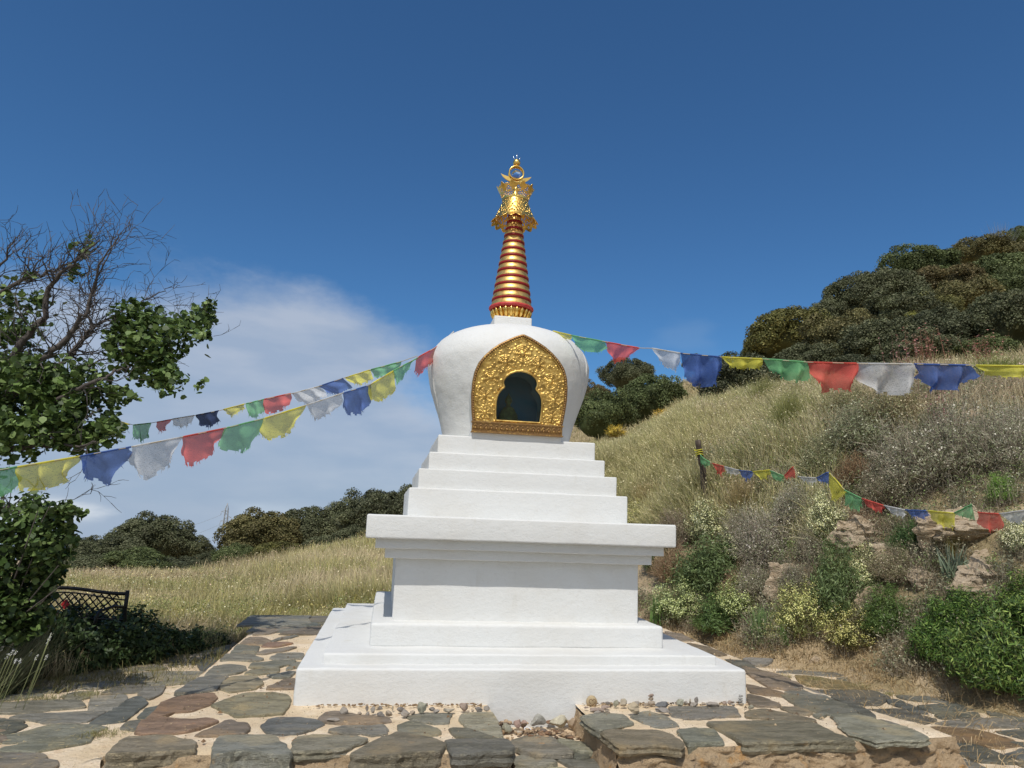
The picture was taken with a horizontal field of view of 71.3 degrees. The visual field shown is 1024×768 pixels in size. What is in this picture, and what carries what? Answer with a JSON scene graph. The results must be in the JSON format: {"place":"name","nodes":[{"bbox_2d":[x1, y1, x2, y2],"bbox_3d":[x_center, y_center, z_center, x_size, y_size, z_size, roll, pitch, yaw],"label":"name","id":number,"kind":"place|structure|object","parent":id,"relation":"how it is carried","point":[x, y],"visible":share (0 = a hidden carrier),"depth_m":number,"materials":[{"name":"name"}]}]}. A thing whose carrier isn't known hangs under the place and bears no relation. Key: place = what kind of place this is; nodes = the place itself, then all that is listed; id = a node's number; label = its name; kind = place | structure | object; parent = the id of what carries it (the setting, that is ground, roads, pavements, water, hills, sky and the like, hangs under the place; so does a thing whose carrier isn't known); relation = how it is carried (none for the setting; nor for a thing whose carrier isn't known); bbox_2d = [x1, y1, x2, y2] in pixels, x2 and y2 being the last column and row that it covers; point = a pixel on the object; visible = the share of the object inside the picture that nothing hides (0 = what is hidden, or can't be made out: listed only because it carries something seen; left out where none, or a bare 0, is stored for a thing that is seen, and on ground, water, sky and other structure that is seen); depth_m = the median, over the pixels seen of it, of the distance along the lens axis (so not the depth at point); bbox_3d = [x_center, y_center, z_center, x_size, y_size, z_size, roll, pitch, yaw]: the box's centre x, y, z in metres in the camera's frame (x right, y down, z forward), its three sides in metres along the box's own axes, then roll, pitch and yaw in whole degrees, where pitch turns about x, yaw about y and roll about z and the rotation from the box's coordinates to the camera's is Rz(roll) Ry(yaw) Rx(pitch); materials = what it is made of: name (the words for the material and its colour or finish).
{"place":"outdoors","nodes":[
{"label":"outdoors","id":0,"kind":"place"},
{"bbox_2d":[0,642,1023,767],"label":"slate path","id":1,"kind":"structure","parent":0,"point":[44,718],"depth_m":5.02,"materials":[{"name":"stone"}]},
{"bbox_2d":[0,664,971,767],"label":"joint weeds","id":2,"kind":"object","parent":1,"relation":"on","point":[115,733],"visible":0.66,"depth_m":5.32,"materials":[{"name":"green plant"}]},
{"bbox_2d":[100,615,967,767],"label":"stone platform","id":3,"kind":"structure","parent":1,"relation":"on","point":[861,738],"depth_m":4.08,"materials":[{"name":"stone"}]},
{"bbox_2d":[293,156,745,727],"bbox_3d":[-0.045,0.221,6.495,3.008,5.045,3.009,4,-11,-9],"label":"stupa","id":4,"kind":"object","parent":3,"relation":"on","point":[521,550],"visible":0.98,"depth_m":5.30,"materials":[{"name":"white paint"}]},
{"bbox_2d":[0,331,453,496],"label":"prayer flag string","id":5,"kind":"object","parent":4,"relation":"hanging from","point":[148,461],"visible":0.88,"depth_m":4.33,"materials":[{"name":"fabric"}]},
{"bbox_2d":[121,356,415,443],"bbox_3d":[-2.289,0.166,6.324,3.104,0.760,0.127,-1,-11,16],"label":"prayer flag string","id":6,"kind":"object","parent":4,"relation":"hanging from","point":[274,404],"visible":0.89,"depth_m":6.26,"materials":[{"name":"fabric"}]},
{"bbox_2d":[553,330,1023,396],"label":"prayer flag string","id":7,"kind":"object","parent":4,"relation":"hanging from","point":[879,378],"visible":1,"depth_m":4.40,"materials":[{"name":"fabric"}]},
{"bbox_2d":[0,0,1023,559],"label":"sky","id":8,"kind":"structure","parent":0,"point":[698,170],"materials":[{"name":"blue"}]},
{"bbox_2d":[17,353,1023,716],"bbox_3d":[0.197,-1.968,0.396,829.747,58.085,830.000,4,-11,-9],"label":"hillside ground","id":9,"kind":"structure","parent":0,"point":[989,543],"depth_m":7.40,"materials":[{"name":"soil"}]},
{"bbox_2d":[7,606,75,671],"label":"undergrowth shrub","id":10,"kind":"object","parent":9,"relation":"on","point":[60,627],"visible":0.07,"depth_m":6.20,"materials":[{"name":"green plant"}]},
{"bbox_2d":[0,609,84,699],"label":"tall weeds","id":11,"kind":"object","parent":9,"relation":"on","point":[20,677],"visible":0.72,"depth_m":5.53,"materials":[{"name":"green plant"}]},
{"bbox_2d":[0,490,89,650],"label":"leafy bush","id":12,"kind":"object","parent":9,"relation":"on","point":[42,570],"visible":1,"depth_m":5.31,"materials":[{"name":"green plant"}]},
{"bbox_2d":[30,586,129,632],"bbox_3d":[-4.771,2.519,7.331,1.387,0.817,0.535,1,-11,5],"label":"garden bench","id":13,"kind":"object","parent":9,"relation":"on","point":[115,605],"visible":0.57,"depth_m":7.55,"materials":[{"name":"black metal"}]},
{"bbox_2d":[41,610,136,675],"bbox_3d":[-3.787,2.322,6.403,0.849,0.571,0.759,3,-11,-5],"label":"undergrowth shrub","id":14,"kind":"object","parent":9,"relation":"on","point":[99,645],"visible":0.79,"depth_m":6.29,"materials":[{"name":"green plant"}]},
{"bbox_2d":[79,532,154,553],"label":"oak tree","id":15,"kind":"object","parent":9,"relation":"on","point":[108,544],"visible":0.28,"depth_m":29.75,"materials":[{"name":"green plant"}]},
{"bbox_2d":[0,189,240,565],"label":"broadleaf tree","id":16,"kind":"object","parent":9,"relation":"on","point":[38,389],"visible":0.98,"depth_m":6.05,"materials":[{"name":"green plant"}]},
{"bbox_2d":[82,601,158,629],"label":"undergrowth shrub","id":17,"kind":"object","parent":9,"relation":"on","point":[141,618],"visible":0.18,"depth_m":7.93,"materials":[{"name":"green plant"}]},
{"bbox_2d":[9,644,232,700],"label":"edge weeds","id":18,"kind":"object","parent":9,"relation":"on","point":[187,657],"visible":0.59,"depth_m":6.03,"materials":[{"name":"green plant"}]},
{"bbox_2d":[85,546,179,572],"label":"oak tree","id":19,"kind":"object","parent":9,"relation":"on","point":[123,559],"visible":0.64,"depth_m":25.63,"materials":[{"name":"green plant"}]},
{"bbox_2d":[107,617,182,667],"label":"undergrowth shrub","id":20,"kind":"object","parent":9,"relation":"on","point":[153,646],"visible":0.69,"depth_m":6.63,"materials":[{"name":"green plant"}]},
{"bbox_2d":[106,510,196,558],"bbox_3d":[-16.294,7.350,32.327,3.920,3.240,3.734,5,-11,-15],"label":"oak tree","id":21,"kind":"object","parent":9,"relation":"on","point":[161,533],"visible":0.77,"depth_m":31.63,"materials":[{"name":"green plant"}]},
{"bbox_2d":[161,620,216,654],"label":"undergrowth shrub","id":22,"kind":"object","parent":9,"relation":"on","point":[187,640],"visible":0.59,"depth_m":7.17,"materials":[{"name":"green plant"}]},
{"bbox_2d":[1,546,391,679],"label":"meadow grass","id":23,"kind":"structure","parent":9,"relation":"on","point":[155,574],"depth_m":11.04,"materials":[{"name":"plant"}]},
{"bbox_2d":[211,542,254,566],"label":"oak tree","id":24,"kind":"object","parent":9,"relation":"on","point":[241,549],"visible":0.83,"depth_m":26.65,"materials":[{"name":"green plant"}]},
{"bbox_2d":[212,506,302,549],"bbox_3d":[-10.695,6.731,30.312,3.738,3.038,3.561,4,-11,-10],"label":"oak tree","id":25,"kind":"object","parent":9,"relation":"on","point":[252,530],"visible":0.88,"depth_m":29.46,"materials":[{"name":"green plant"}]},
{"bbox_2d":[179,530,392,613],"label":"meadow grass","id":26,"kind":"structure","parent":9,"relation":"on","point":[319,556],"depth_m":13.19,"materials":[{"name":"plant"}]},
{"bbox_2d":[280,506,333,544],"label":"oak tree","id":27,"kind":"object","parent":9,"relation":"on","point":[313,517],"visible":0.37,"depth_m":31.50,"materials":[{"name":"green plant"}]},
{"bbox_2d":[305,497,365,536],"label":"oak tree","id":28,"kind":"object","parent":9,"relation":"on","point":[337,517],"visible":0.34,"depth_m":32.13,"materials":[{"name":"green plant"}]},
{"bbox_2d":[344,487,403,528],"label":"oak tree","id":29,"kind":"object","parent":9,"relation":"on","point":[374,502],"visible":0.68,"depth_m":32.31,"materials":[{"name":"green plant"}]},
{"bbox_2d":[574,387,640,442],"bbox_3d":[3.641,1.583,30.126,3.188,2.778,3.092,9,-13,-34],"label":"oak tree","id":30,"kind":"object","parent":9,"relation":"on","point":[598,414],"visible":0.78,"depth_m":29.47,"materials":[{"name":"green plant"}]},
{"bbox_2d":[594,358,656,389],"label":"oak tree","id":31,"kind":"object","parent":9,"relation":"on","point":[621,373],"visible":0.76,"depth_m":44.37,"materials":[{"name":"green plant"}]},
{"bbox_2d":[621,373,687,423],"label":"oak tree","id":32,"kind":"object","parent":9,"relation":"on","point":[652,394],"visible":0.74,"depth_m":31.26,"materials":[{"name":"green plant"}]},
{"bbox_2d":[640,540,688,582],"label":"dry shrub","id":33,"kind":"object","parent":9,"relation":"on","point":[657,572],"visible":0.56,"depth_m":9.99,"materials":[{"name":"brown plant"}]},
{"bbox_2d":[641,578,704,622],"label":"flowering shrub","id":34,"kind":"object","parent":9,"relation":"on","point":[679,605],"visible":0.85,"depth_m":9.20,"materials":[{"name":"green plant"}]},
{"bbox_2d":[654,503,695,547],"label":"grey shrub","id":35,"kind":"object","parent":9,"relation":"on","point":[681,534],"visible":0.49,"depth_m":10.46,"materials":[{"name":"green plant"}]},
{"bbox_2d":[659,529,743,596],"bbox_3d":[2.606,2.369,9.560,1.115,0.938,1.099,3,-11,-3],"label":"green shrub","id":36,"kind":"object","parent":9,"relation":"on","point":[704,571],"visible":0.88,"depth_m":9.41,"materials":[{"name":"green plant"}]},
{"bbox_2d":[694,440,708,501],"bbox_3d":[2.942,1.427,11.028,0.322,1.116,0.133,10,-13,-36],"label":"wooden post","id":37,"kind":"object","parent":9,"relation":"on","point":[698,449],"visible":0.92,"depth_m":11.01,"materials":[{"name":"brown wood"}]},
{"bbox_2d":[700,454,1023,532],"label":"prayer flag string","id":38,"kind":"object","parent":37,"relation":"hanging from","point":[991,521],"visible":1,"depth_m":7.81,"materials":[{"name":"fabric"}]},
{"bbox_2d":[679,496,731,544],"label":"flowering shrub","id":39,"kind":"object","parent":9,"relation":"on","point":[698,522],"visible":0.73,"depth_m":10.20,"materials":[{"name":"beige plant"}]},
{"bbox_2d":[686,590,744,635],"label":"green shrub","id":40,"kind":"object","parent":9,"relation":"on","point":[710,620],"visible":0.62,"depth_m":8.70,"materials":[{"name":"green plant"}]},
{"bbox_2d":[587,373,876,554],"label":"bank grass","id":41,"kind":"structure","parent":9,"relation":"on","point":[649,448],"depth_m":12.11,"materials":[{"name":"plant"}]},
{"bbox_2d":[712,573,759,619],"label":"flowering shrub","id":42,"kind":"object","parent":9,"relation":"on","point":[730,598],"visible":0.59,"depth_m":8.57,"materials":[{"name":"green plant"}]},
{"bbox_2d":[704,472,768,518],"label":"grass clump","id":43,"kind":"object","parent":9,"relation":"on","point":[741,489],"visible":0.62,"depth_m":10.18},
{"bbox_2d":[690,351,783,396],"bbox_3d":[7.820,0.138,24.261,3.295,2.546,3.138,-5,-13,35],"label":"oak tree","id":44,"kind":"object","parent":9,"relation":"on","point":[727,376],"visible":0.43,"depth_m":23.40,"materials":[{"name":"green plant"}]},
{"bbox_2d":[729,554,769,603],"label":"grey shrub","id":45,"kind":"object","parent":9,"relation":"on","point":[761,578],"visible":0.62,"depth_m":8.65,"materials":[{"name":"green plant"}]},
{"bbox_2d":[724,503,797,564],"bbox_3d":[3.289,1.898,9.207,1.028,0.883,1.002,4,-11,-8],"label":"grey shrub","id":46,"kind":"object","parent":9,"relation":"on","point":[760,541],"visible":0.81,"depth_m":9.04,"materials":[{"name":"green plant"}]},
{"bbox_2d":[762,562,799,603],"bbox_3d":[3.218,2.511,8.447,0.555,0.786,0.251,1,-11,3],"label":"rock outcrop","id":47,"kind":"object","parent":9,"relation":"on","point":[777,567],"visible":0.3,"depth_m":8.39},
{"bbox_2d":[740,380,826,432],"bbox_3d":[4.497,0.392,11.436,1.753,0.832,1.479,-1,-11,14],"label":"grass clump","id":48,"kind":"object","parent":9,"relation":"on","point":[789,402],"visible":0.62,"depth_m":11.34,"materials":[{"name":"plant"}]},
{"bbox_2d":[742,305,832,358],"bbox_3d":[14.165,-1.049,36.268,4.748,5.918,4.996,1,-11,8],"label":"oak tree","id":49,"kind":"object","parent":9,"relation":"on","point":[771,334],"visible":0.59,"depth_m":35.11,"materials":[{"name":"green plant"}]},
{"bbox_2d":[767,476,816,523],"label":"grey shrub","id":50,"kind":"object","parent":9,"relation":"on","point":[786,500],"visible":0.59,"depth_m":9.14,"materials":[{"name":"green plant"}]},
{"bbox_2d":[570,335,1023,444],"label":"slope grass","id":51,"kind":"structure","parent":9,"relation":"on","point":[689,392],"depth_m":28.39,"materials":[{"name":"plant"}]},
{"bbox_2d":[768,573,831,638],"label":"flowering shrub","id":52,"kind":"object","parent":9,"relation":"on","point":[797,608],"visible":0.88,"depth_m":7.75,"materials":[{"name":"yellow plant"}]},
{"bbox_2d":[772,342,844,361],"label":"oak tree","id":53,"kind":"object","parent":9,"relation":"on","point":[806,353],"visible":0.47,"depth_m":26.32,"materials":[{"name":"green plant"}]},
{"bbox_2d":[788,522,829,559],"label":"grey shrub","id":54,"kind":"object","parent":9,"relation":"on","point":[803,542],"visible":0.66,"depth_m":8.47,"materials":[{"name":"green plant"}]},
{"bbox_2d":[788,427,856,475],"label":"grey shrub","id":55,"kind":"object","parent":9,"relation":"on","point":[807,457],"visible":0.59,"depth_m":9.56,"materials":[{"name":"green plant"}]},
{"bbox_2d":[799,489,848,539],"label":"flowering shrub","id":56,"kind":"object","parent":9,"relation":"on","point":[819,513],"visible":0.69,"depth_m":8.50,"materials":[{"name":"beige plant"}]},
{"bbox_2d":[806,295,849,317],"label":"oak tree","id":57,"kind":"object","parent":9,"relation":"on","point":[838,309],"visible":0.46,"depth_m":39.34,"materials":[{"name":"green plant"}]},
{"bbox_2d":[638,414,1023,683],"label":"bank scrub","id":58,"kind":"object","parent":9,"relation":"on","point":[894,658],"visible":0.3,"depth_m":7.70,"materials":[{"name":"green plant"}]},
{"bbox_2d":[638,468,1023,700],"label":"dirt bank","id":59,"kind":"structure","parent":9,"relation":"on","point":[751,650],"depth_m":7.71,"materials":[{"name":"soil"}]},
{"bbox_2d":[806,528,866,619],"bbox_3d":[3.583,2.118,7.898,0.681,1.040,0.708,5,-11,-15],"label":"green shrub","id":60,"kind":"object","parent":9,"relation":"on","point":[830,587],"visible":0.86,"depth_m":7.74,"materials":[{"name":"green plant"}]},
{"bbox_2d":[797,306,877,354],"bbox_3d":[13.755,-1.478,29.062,3.958,3.512,3.583,1,-11,7],"label":"oak tree","id":61,"kind":"object","parent":9,"relation":"on","point":[826,331],"visible":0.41,"depth_m":28.79,"materials":[{"name":"green plant"}]},
{"bbox_2d":[653,600,1023,767],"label":"dry edge grass","id":62,"kind":"structure","parent":9,"relation":"on","point":[846,667],"depth_m":6.70,"materials":[{"name":"plant"}]},
{"bbox_2d":[811,376,877,418],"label":"grey shrub","id":63,"kind":"object","parent":9,"relation":"on","point":[843,397],"visible":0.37,"depth_m":10.68,"materials":[{"name":"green plant"}]},
{"bbox_2d":[821,602,879,651],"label":"flowering shrub","id":64,"kind":"object","parent":9,"relation":"on","point":[854,643],"visible":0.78,"depth_m":7.42,"materials":[{"name":"yellow plant"}]},
{"bbox_2d":[680,358,1023,500],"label":"slope scrub","id":65,"kind":"object","parent":9,"relation":"on","point":[916,396],"visible":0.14,"depth_m":10.12,"materials":[{"name":"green plant"}]},
{"bbox_2d":[821,271,886,313],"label":"oak tree","id":66,"kind":"object","parent":9,"relation":"on","point":[856,294],"visible":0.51,"depth_m":39.46,"materials":[{"name":"green plant"}]},
{"bbox_2d":[826,514,881,552],"bbox_3d":[4.229,1.791,8.382,1.069,0.494,0.488,6,-11,-20],"label":"rock outcrop","id":67,"kind":"object","parent":9,"relation":"on","point":[854,521],"visible":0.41,"depth_m":8.18,"materials":[{"name":"stone"}]},
{"bbox_2d":[685,344,1023,459],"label":"slope grass","id":68,"kind":"structure","parent":9,"relation":"on","point":[1015,386],"depth_m":10.30,"materials":[{"name":"plant"}]},
{"bbox_2d":[831,447,879,487],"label":"dry shrub","id":69,"kind":"object","parent":9,"relation":"on","point":[848,468],"visible":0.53,"depth_m":9.00,"materials":[{"name":"brown plant"}]},
{"bbox_2d":[835,540,886,589],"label":"flowering shrub","id":70,"kind":"object","parent":9,"relation":"on","point":[866,575],"visible":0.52,"depth_m":7.80,"materials":[{"name":"plant"}]},
{"bbox_2d":[806,393,918,454],"bbox_3d":[4.787,0.509,9.661,1.487,0.978,1.449,11,-14,-38],"label":"grey shrub","id":71,"kind":"object","parent":9,"relation":"on","point":[861,430],"visible":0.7,"depth_m":9.49,"materials":[{"name":"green plant"}]},
{"bbox_2d":[837,316,923,356],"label":"oak tree","id":72,"kind":"object","parent":9,"relation":"on","point":[863,337],"visible":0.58,"depth_m":25.55,"materials":[{"name":"green plant"}]},
{"bbox_2d":[850,575,914,636],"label":"green shrub","id":73,"kind":"object","parent":9,"relation":"on","point":[876,618],"visible":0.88,"depth_m":7.22,"materials":[{"name":"green plant"}]},
{"bbox_2d":[853,458,929,507],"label":"grey shrub","id":74,"kind":"object","parent":9,"relation":"on","point":[880,486],"visible":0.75,"depth_m":8.30,"materials":[{"name":"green plant"}]},
{"bbox_2d":[850,266,932,294],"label":"oak tree","id":75,"kind":"object","parent":9,"relation":"on","point":[891,280],"visible":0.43,"depth_m":38.91,"materials":[{"name":"green plant"}]},
{"bbox_2d":[847,384,937,433],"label":"grey shrub","id":76,"kind":"object","parent":9,"relation":"on","point":[905,407],"visible":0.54,"depth_m":9.53,"materials":[{"name":"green plant"}]},
{"bbox_2d":[859,538,926,582],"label":"grey shrub","id":77,"kind":"object","parent":9,"relation":"on","point":[890,571],"visible":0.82,"depth_m":7.54,"materials":[{"name":"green plant"}]},
{"bbox_2d":[881,517,919,551],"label":"green shrub","id":78,"kind":"object","parent":9,"relation":"on","point":[902,535],"visible":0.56,"depth_m":7.68,"materials":[{"name":"green plant"}]},
{"bbox_2d":[850,408,967,489],"bbox_3d":[4.768,0.795,8.481,1.305,1.005,1.335,6,-11,-18],"label":"grey shrub","id":79,"kind":"object","parent":9,"relation":"on","point":[894,452],"visible":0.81,"depth_m":8.30,"materials":[{"name":"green plant"}]},
{"bbox_2d":[861,285,962,322],"bbox_3d":[19.125,-3.092,34.064,4.485,3.459,4.061,2,-11,-1],"label":"oak tree","id":80,"kind":"object","parent":9,"relation":"on","point":[894,305],"visible":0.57,"depth_m":33.25,"materials":[{"name":"green plant"}]},
{"bbox_2d":[874,243,964,277],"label":"oak tree","id":81,"kind":"object","parent":9,"relation":"on","point":[920,256],"visible":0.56,"depth_m":45.03,"materials":[{"name":"green plant"}]},
{"bbox_2d":[870,326,970,362],"bbox_3d":[13.726,-0.787,24.114,3.060,1.852,2.968,-2,-12,21],"label":"oak tree","id":82,"kind":"object","parent":9,"relation":"on","point":[946,347],"visible":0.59,"depth_m":23.23,"materials":[{"name":"green plant"}]},
{"bbox_2d":[912,513,943,556],"bbox_3d":[4.594,1.698,7.609,0.866,0.682,0.398,3,-11,-5],"label":"rock outcrop","id":83,"kind":"object","parent":9,"relation":"on","point":[921,529],"visible":0.27,"depth_m":7.45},
{"bbox_2d":[899,596,963,663],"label":"leafy shrub","id":84,"kind":"object","parent":9,"relation":"on","point":[923,637],"visible":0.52,"depth_m":6.65,"materials":[{"name":"green plant"}]},
{"bbox_2d":[895,305,981,339],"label":"oak tree","id":85,"kind":"object","parent":9,"relation":"on","point":[951,321],"visible":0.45,"depth_m":24.20,"materials":[{"name":"green plant"}]},
{"bbox_2d":[909,262,985,289],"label":"oak tree","id":86,"kind":"object","parent":9,"relation":"on","point":[936,275],"visible":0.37,"depth_m":41.23,"materials":[{"name":"green plant"}]},
{"bbox_2d":[929,580,982,629],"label":"leafy shrub","id":87,"kind":"object","parent":9,"relation":"on","point":[958,603],"visible":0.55,"depth_m":6.63,"materials":[{"name":"green plant"}]},
{"bbox_2d":[905,387,1007,477],"bbox_3d":[5.168,0.598,8.293,1.217,1.071,1.189,2,-11,-2],"label":"grey shrub","id":88,"kind":"object","parent":9,"relation":"on","point":[951,435],"visible":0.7,"depth_m":8.09,"materials":[{"name":"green plant"}]},
{"bbox_2d":[931,506,997,543],"bbox_3d":[4.816,1.491,7.353,1.009,0.477,0.436,3,-11,-2],"label":"rock outcrop","id":89,"kind":"object","parent":9,"relation":"on","point":[971,529],"visible":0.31,"depth_m":7.25,"materials":[{"name":"stone"}]},
{"bbox_2d":[927,274,1010,309],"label":"oak tree","id":90,"kind":"object","parent":9,"relation":"on","point":[969,292],"visible":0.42,"depth_m":35.01,"materials":[{"name":"green plant"}]},
{"bbox_2d":[946,548,996,599],"bbox_3d":[4.605,1.903,6.922,0.842,0.601,0.379,4,-11,-11],"label":"rock outcrop","id":91,"kind":"object","parent":9,"relation":"on","point":[975,560],"visible":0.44,"depth_m":6.84,"materials":[{"name":"stone"}]},
{"bbox_2d":[934,587,1023,694],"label":"leafy shrub","id":92,"kind":"object","parent":9,"relation":"on","point":[984,659],"visible":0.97,"depth_m":6.03,"materials":[{"name":"green plant"}]},
{"bbox_2d":[947,230,1016,264],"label":"oak tree","id":93,"kind":"object","parent":9,"relation":"on","point":[976,248],"visible":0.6,"depth_m":50.62,"materials":[{"name":"green plant"}]},
{"bbox_2d":[950,332,1023,360],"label":"oak tree","id":94,"kind":"object","parent":9,"relation":"on","point":[996,342],"visible":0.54,"depth_m":22.48,"materials":[{"name":"green plant"}]},
{"bbox_2d":[953,389,1023,471],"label":"grey shrub","id":95,"kind":"object","parent":9,"relation":"on","point":[1000,430],"visible":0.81,"depth_m":7.87,"materials":[{"name":"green plant"}]},
{"bbox_2d":[963,288,1023,345],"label":"oak tree","id":96,"kind":"object","parent":9,"relation":"on","point":[1002,314],"visible":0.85,"depth_m":23.52,"materials":[{"name":"green plant"}]},
{"bbox_2d":[969,251,1023,285],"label":"oak tree","id":97,"kind":"object","parent":9,"relation":"on","point":[990,264],"visible":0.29,"depth_m":41.61,"materials":[{"name":"green plant"}]},
{"bbox_2d":[981,565,1023,633],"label":"leafy shrub","id":98,"kind":"object","parent":9,"relation":"on","point":[1014,600],"visible":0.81,"depth_m":6.31,"materials":[{"name":"green plant"}]},
{"bbox_2d":[988,263,1023,291],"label":"oak tree","id":99,"kind":"object","parent":9,"relation":"on","point":[1009,280],"visible":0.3,"depth_m":37.83,"materials":[{"name":"green plant"}]},
{"bbox_2d":[996,507,1023,554],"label":"flowering shrub","id":100,"kind":"object","parent":9,"relation":"on","point":[1016,540],"visible":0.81,"depth_m":6.79,"materials":[{"name":"green plant"}]},
{"bbox_2d":[141,620,940,742],"bbox_3d":[-0.007,2.310,5.964,4.639,0.019,4.304,4,-11,-9],"label":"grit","id":101,"kind":"object","parent":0,"point":[376,707],"visible":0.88,"depth_m":4.51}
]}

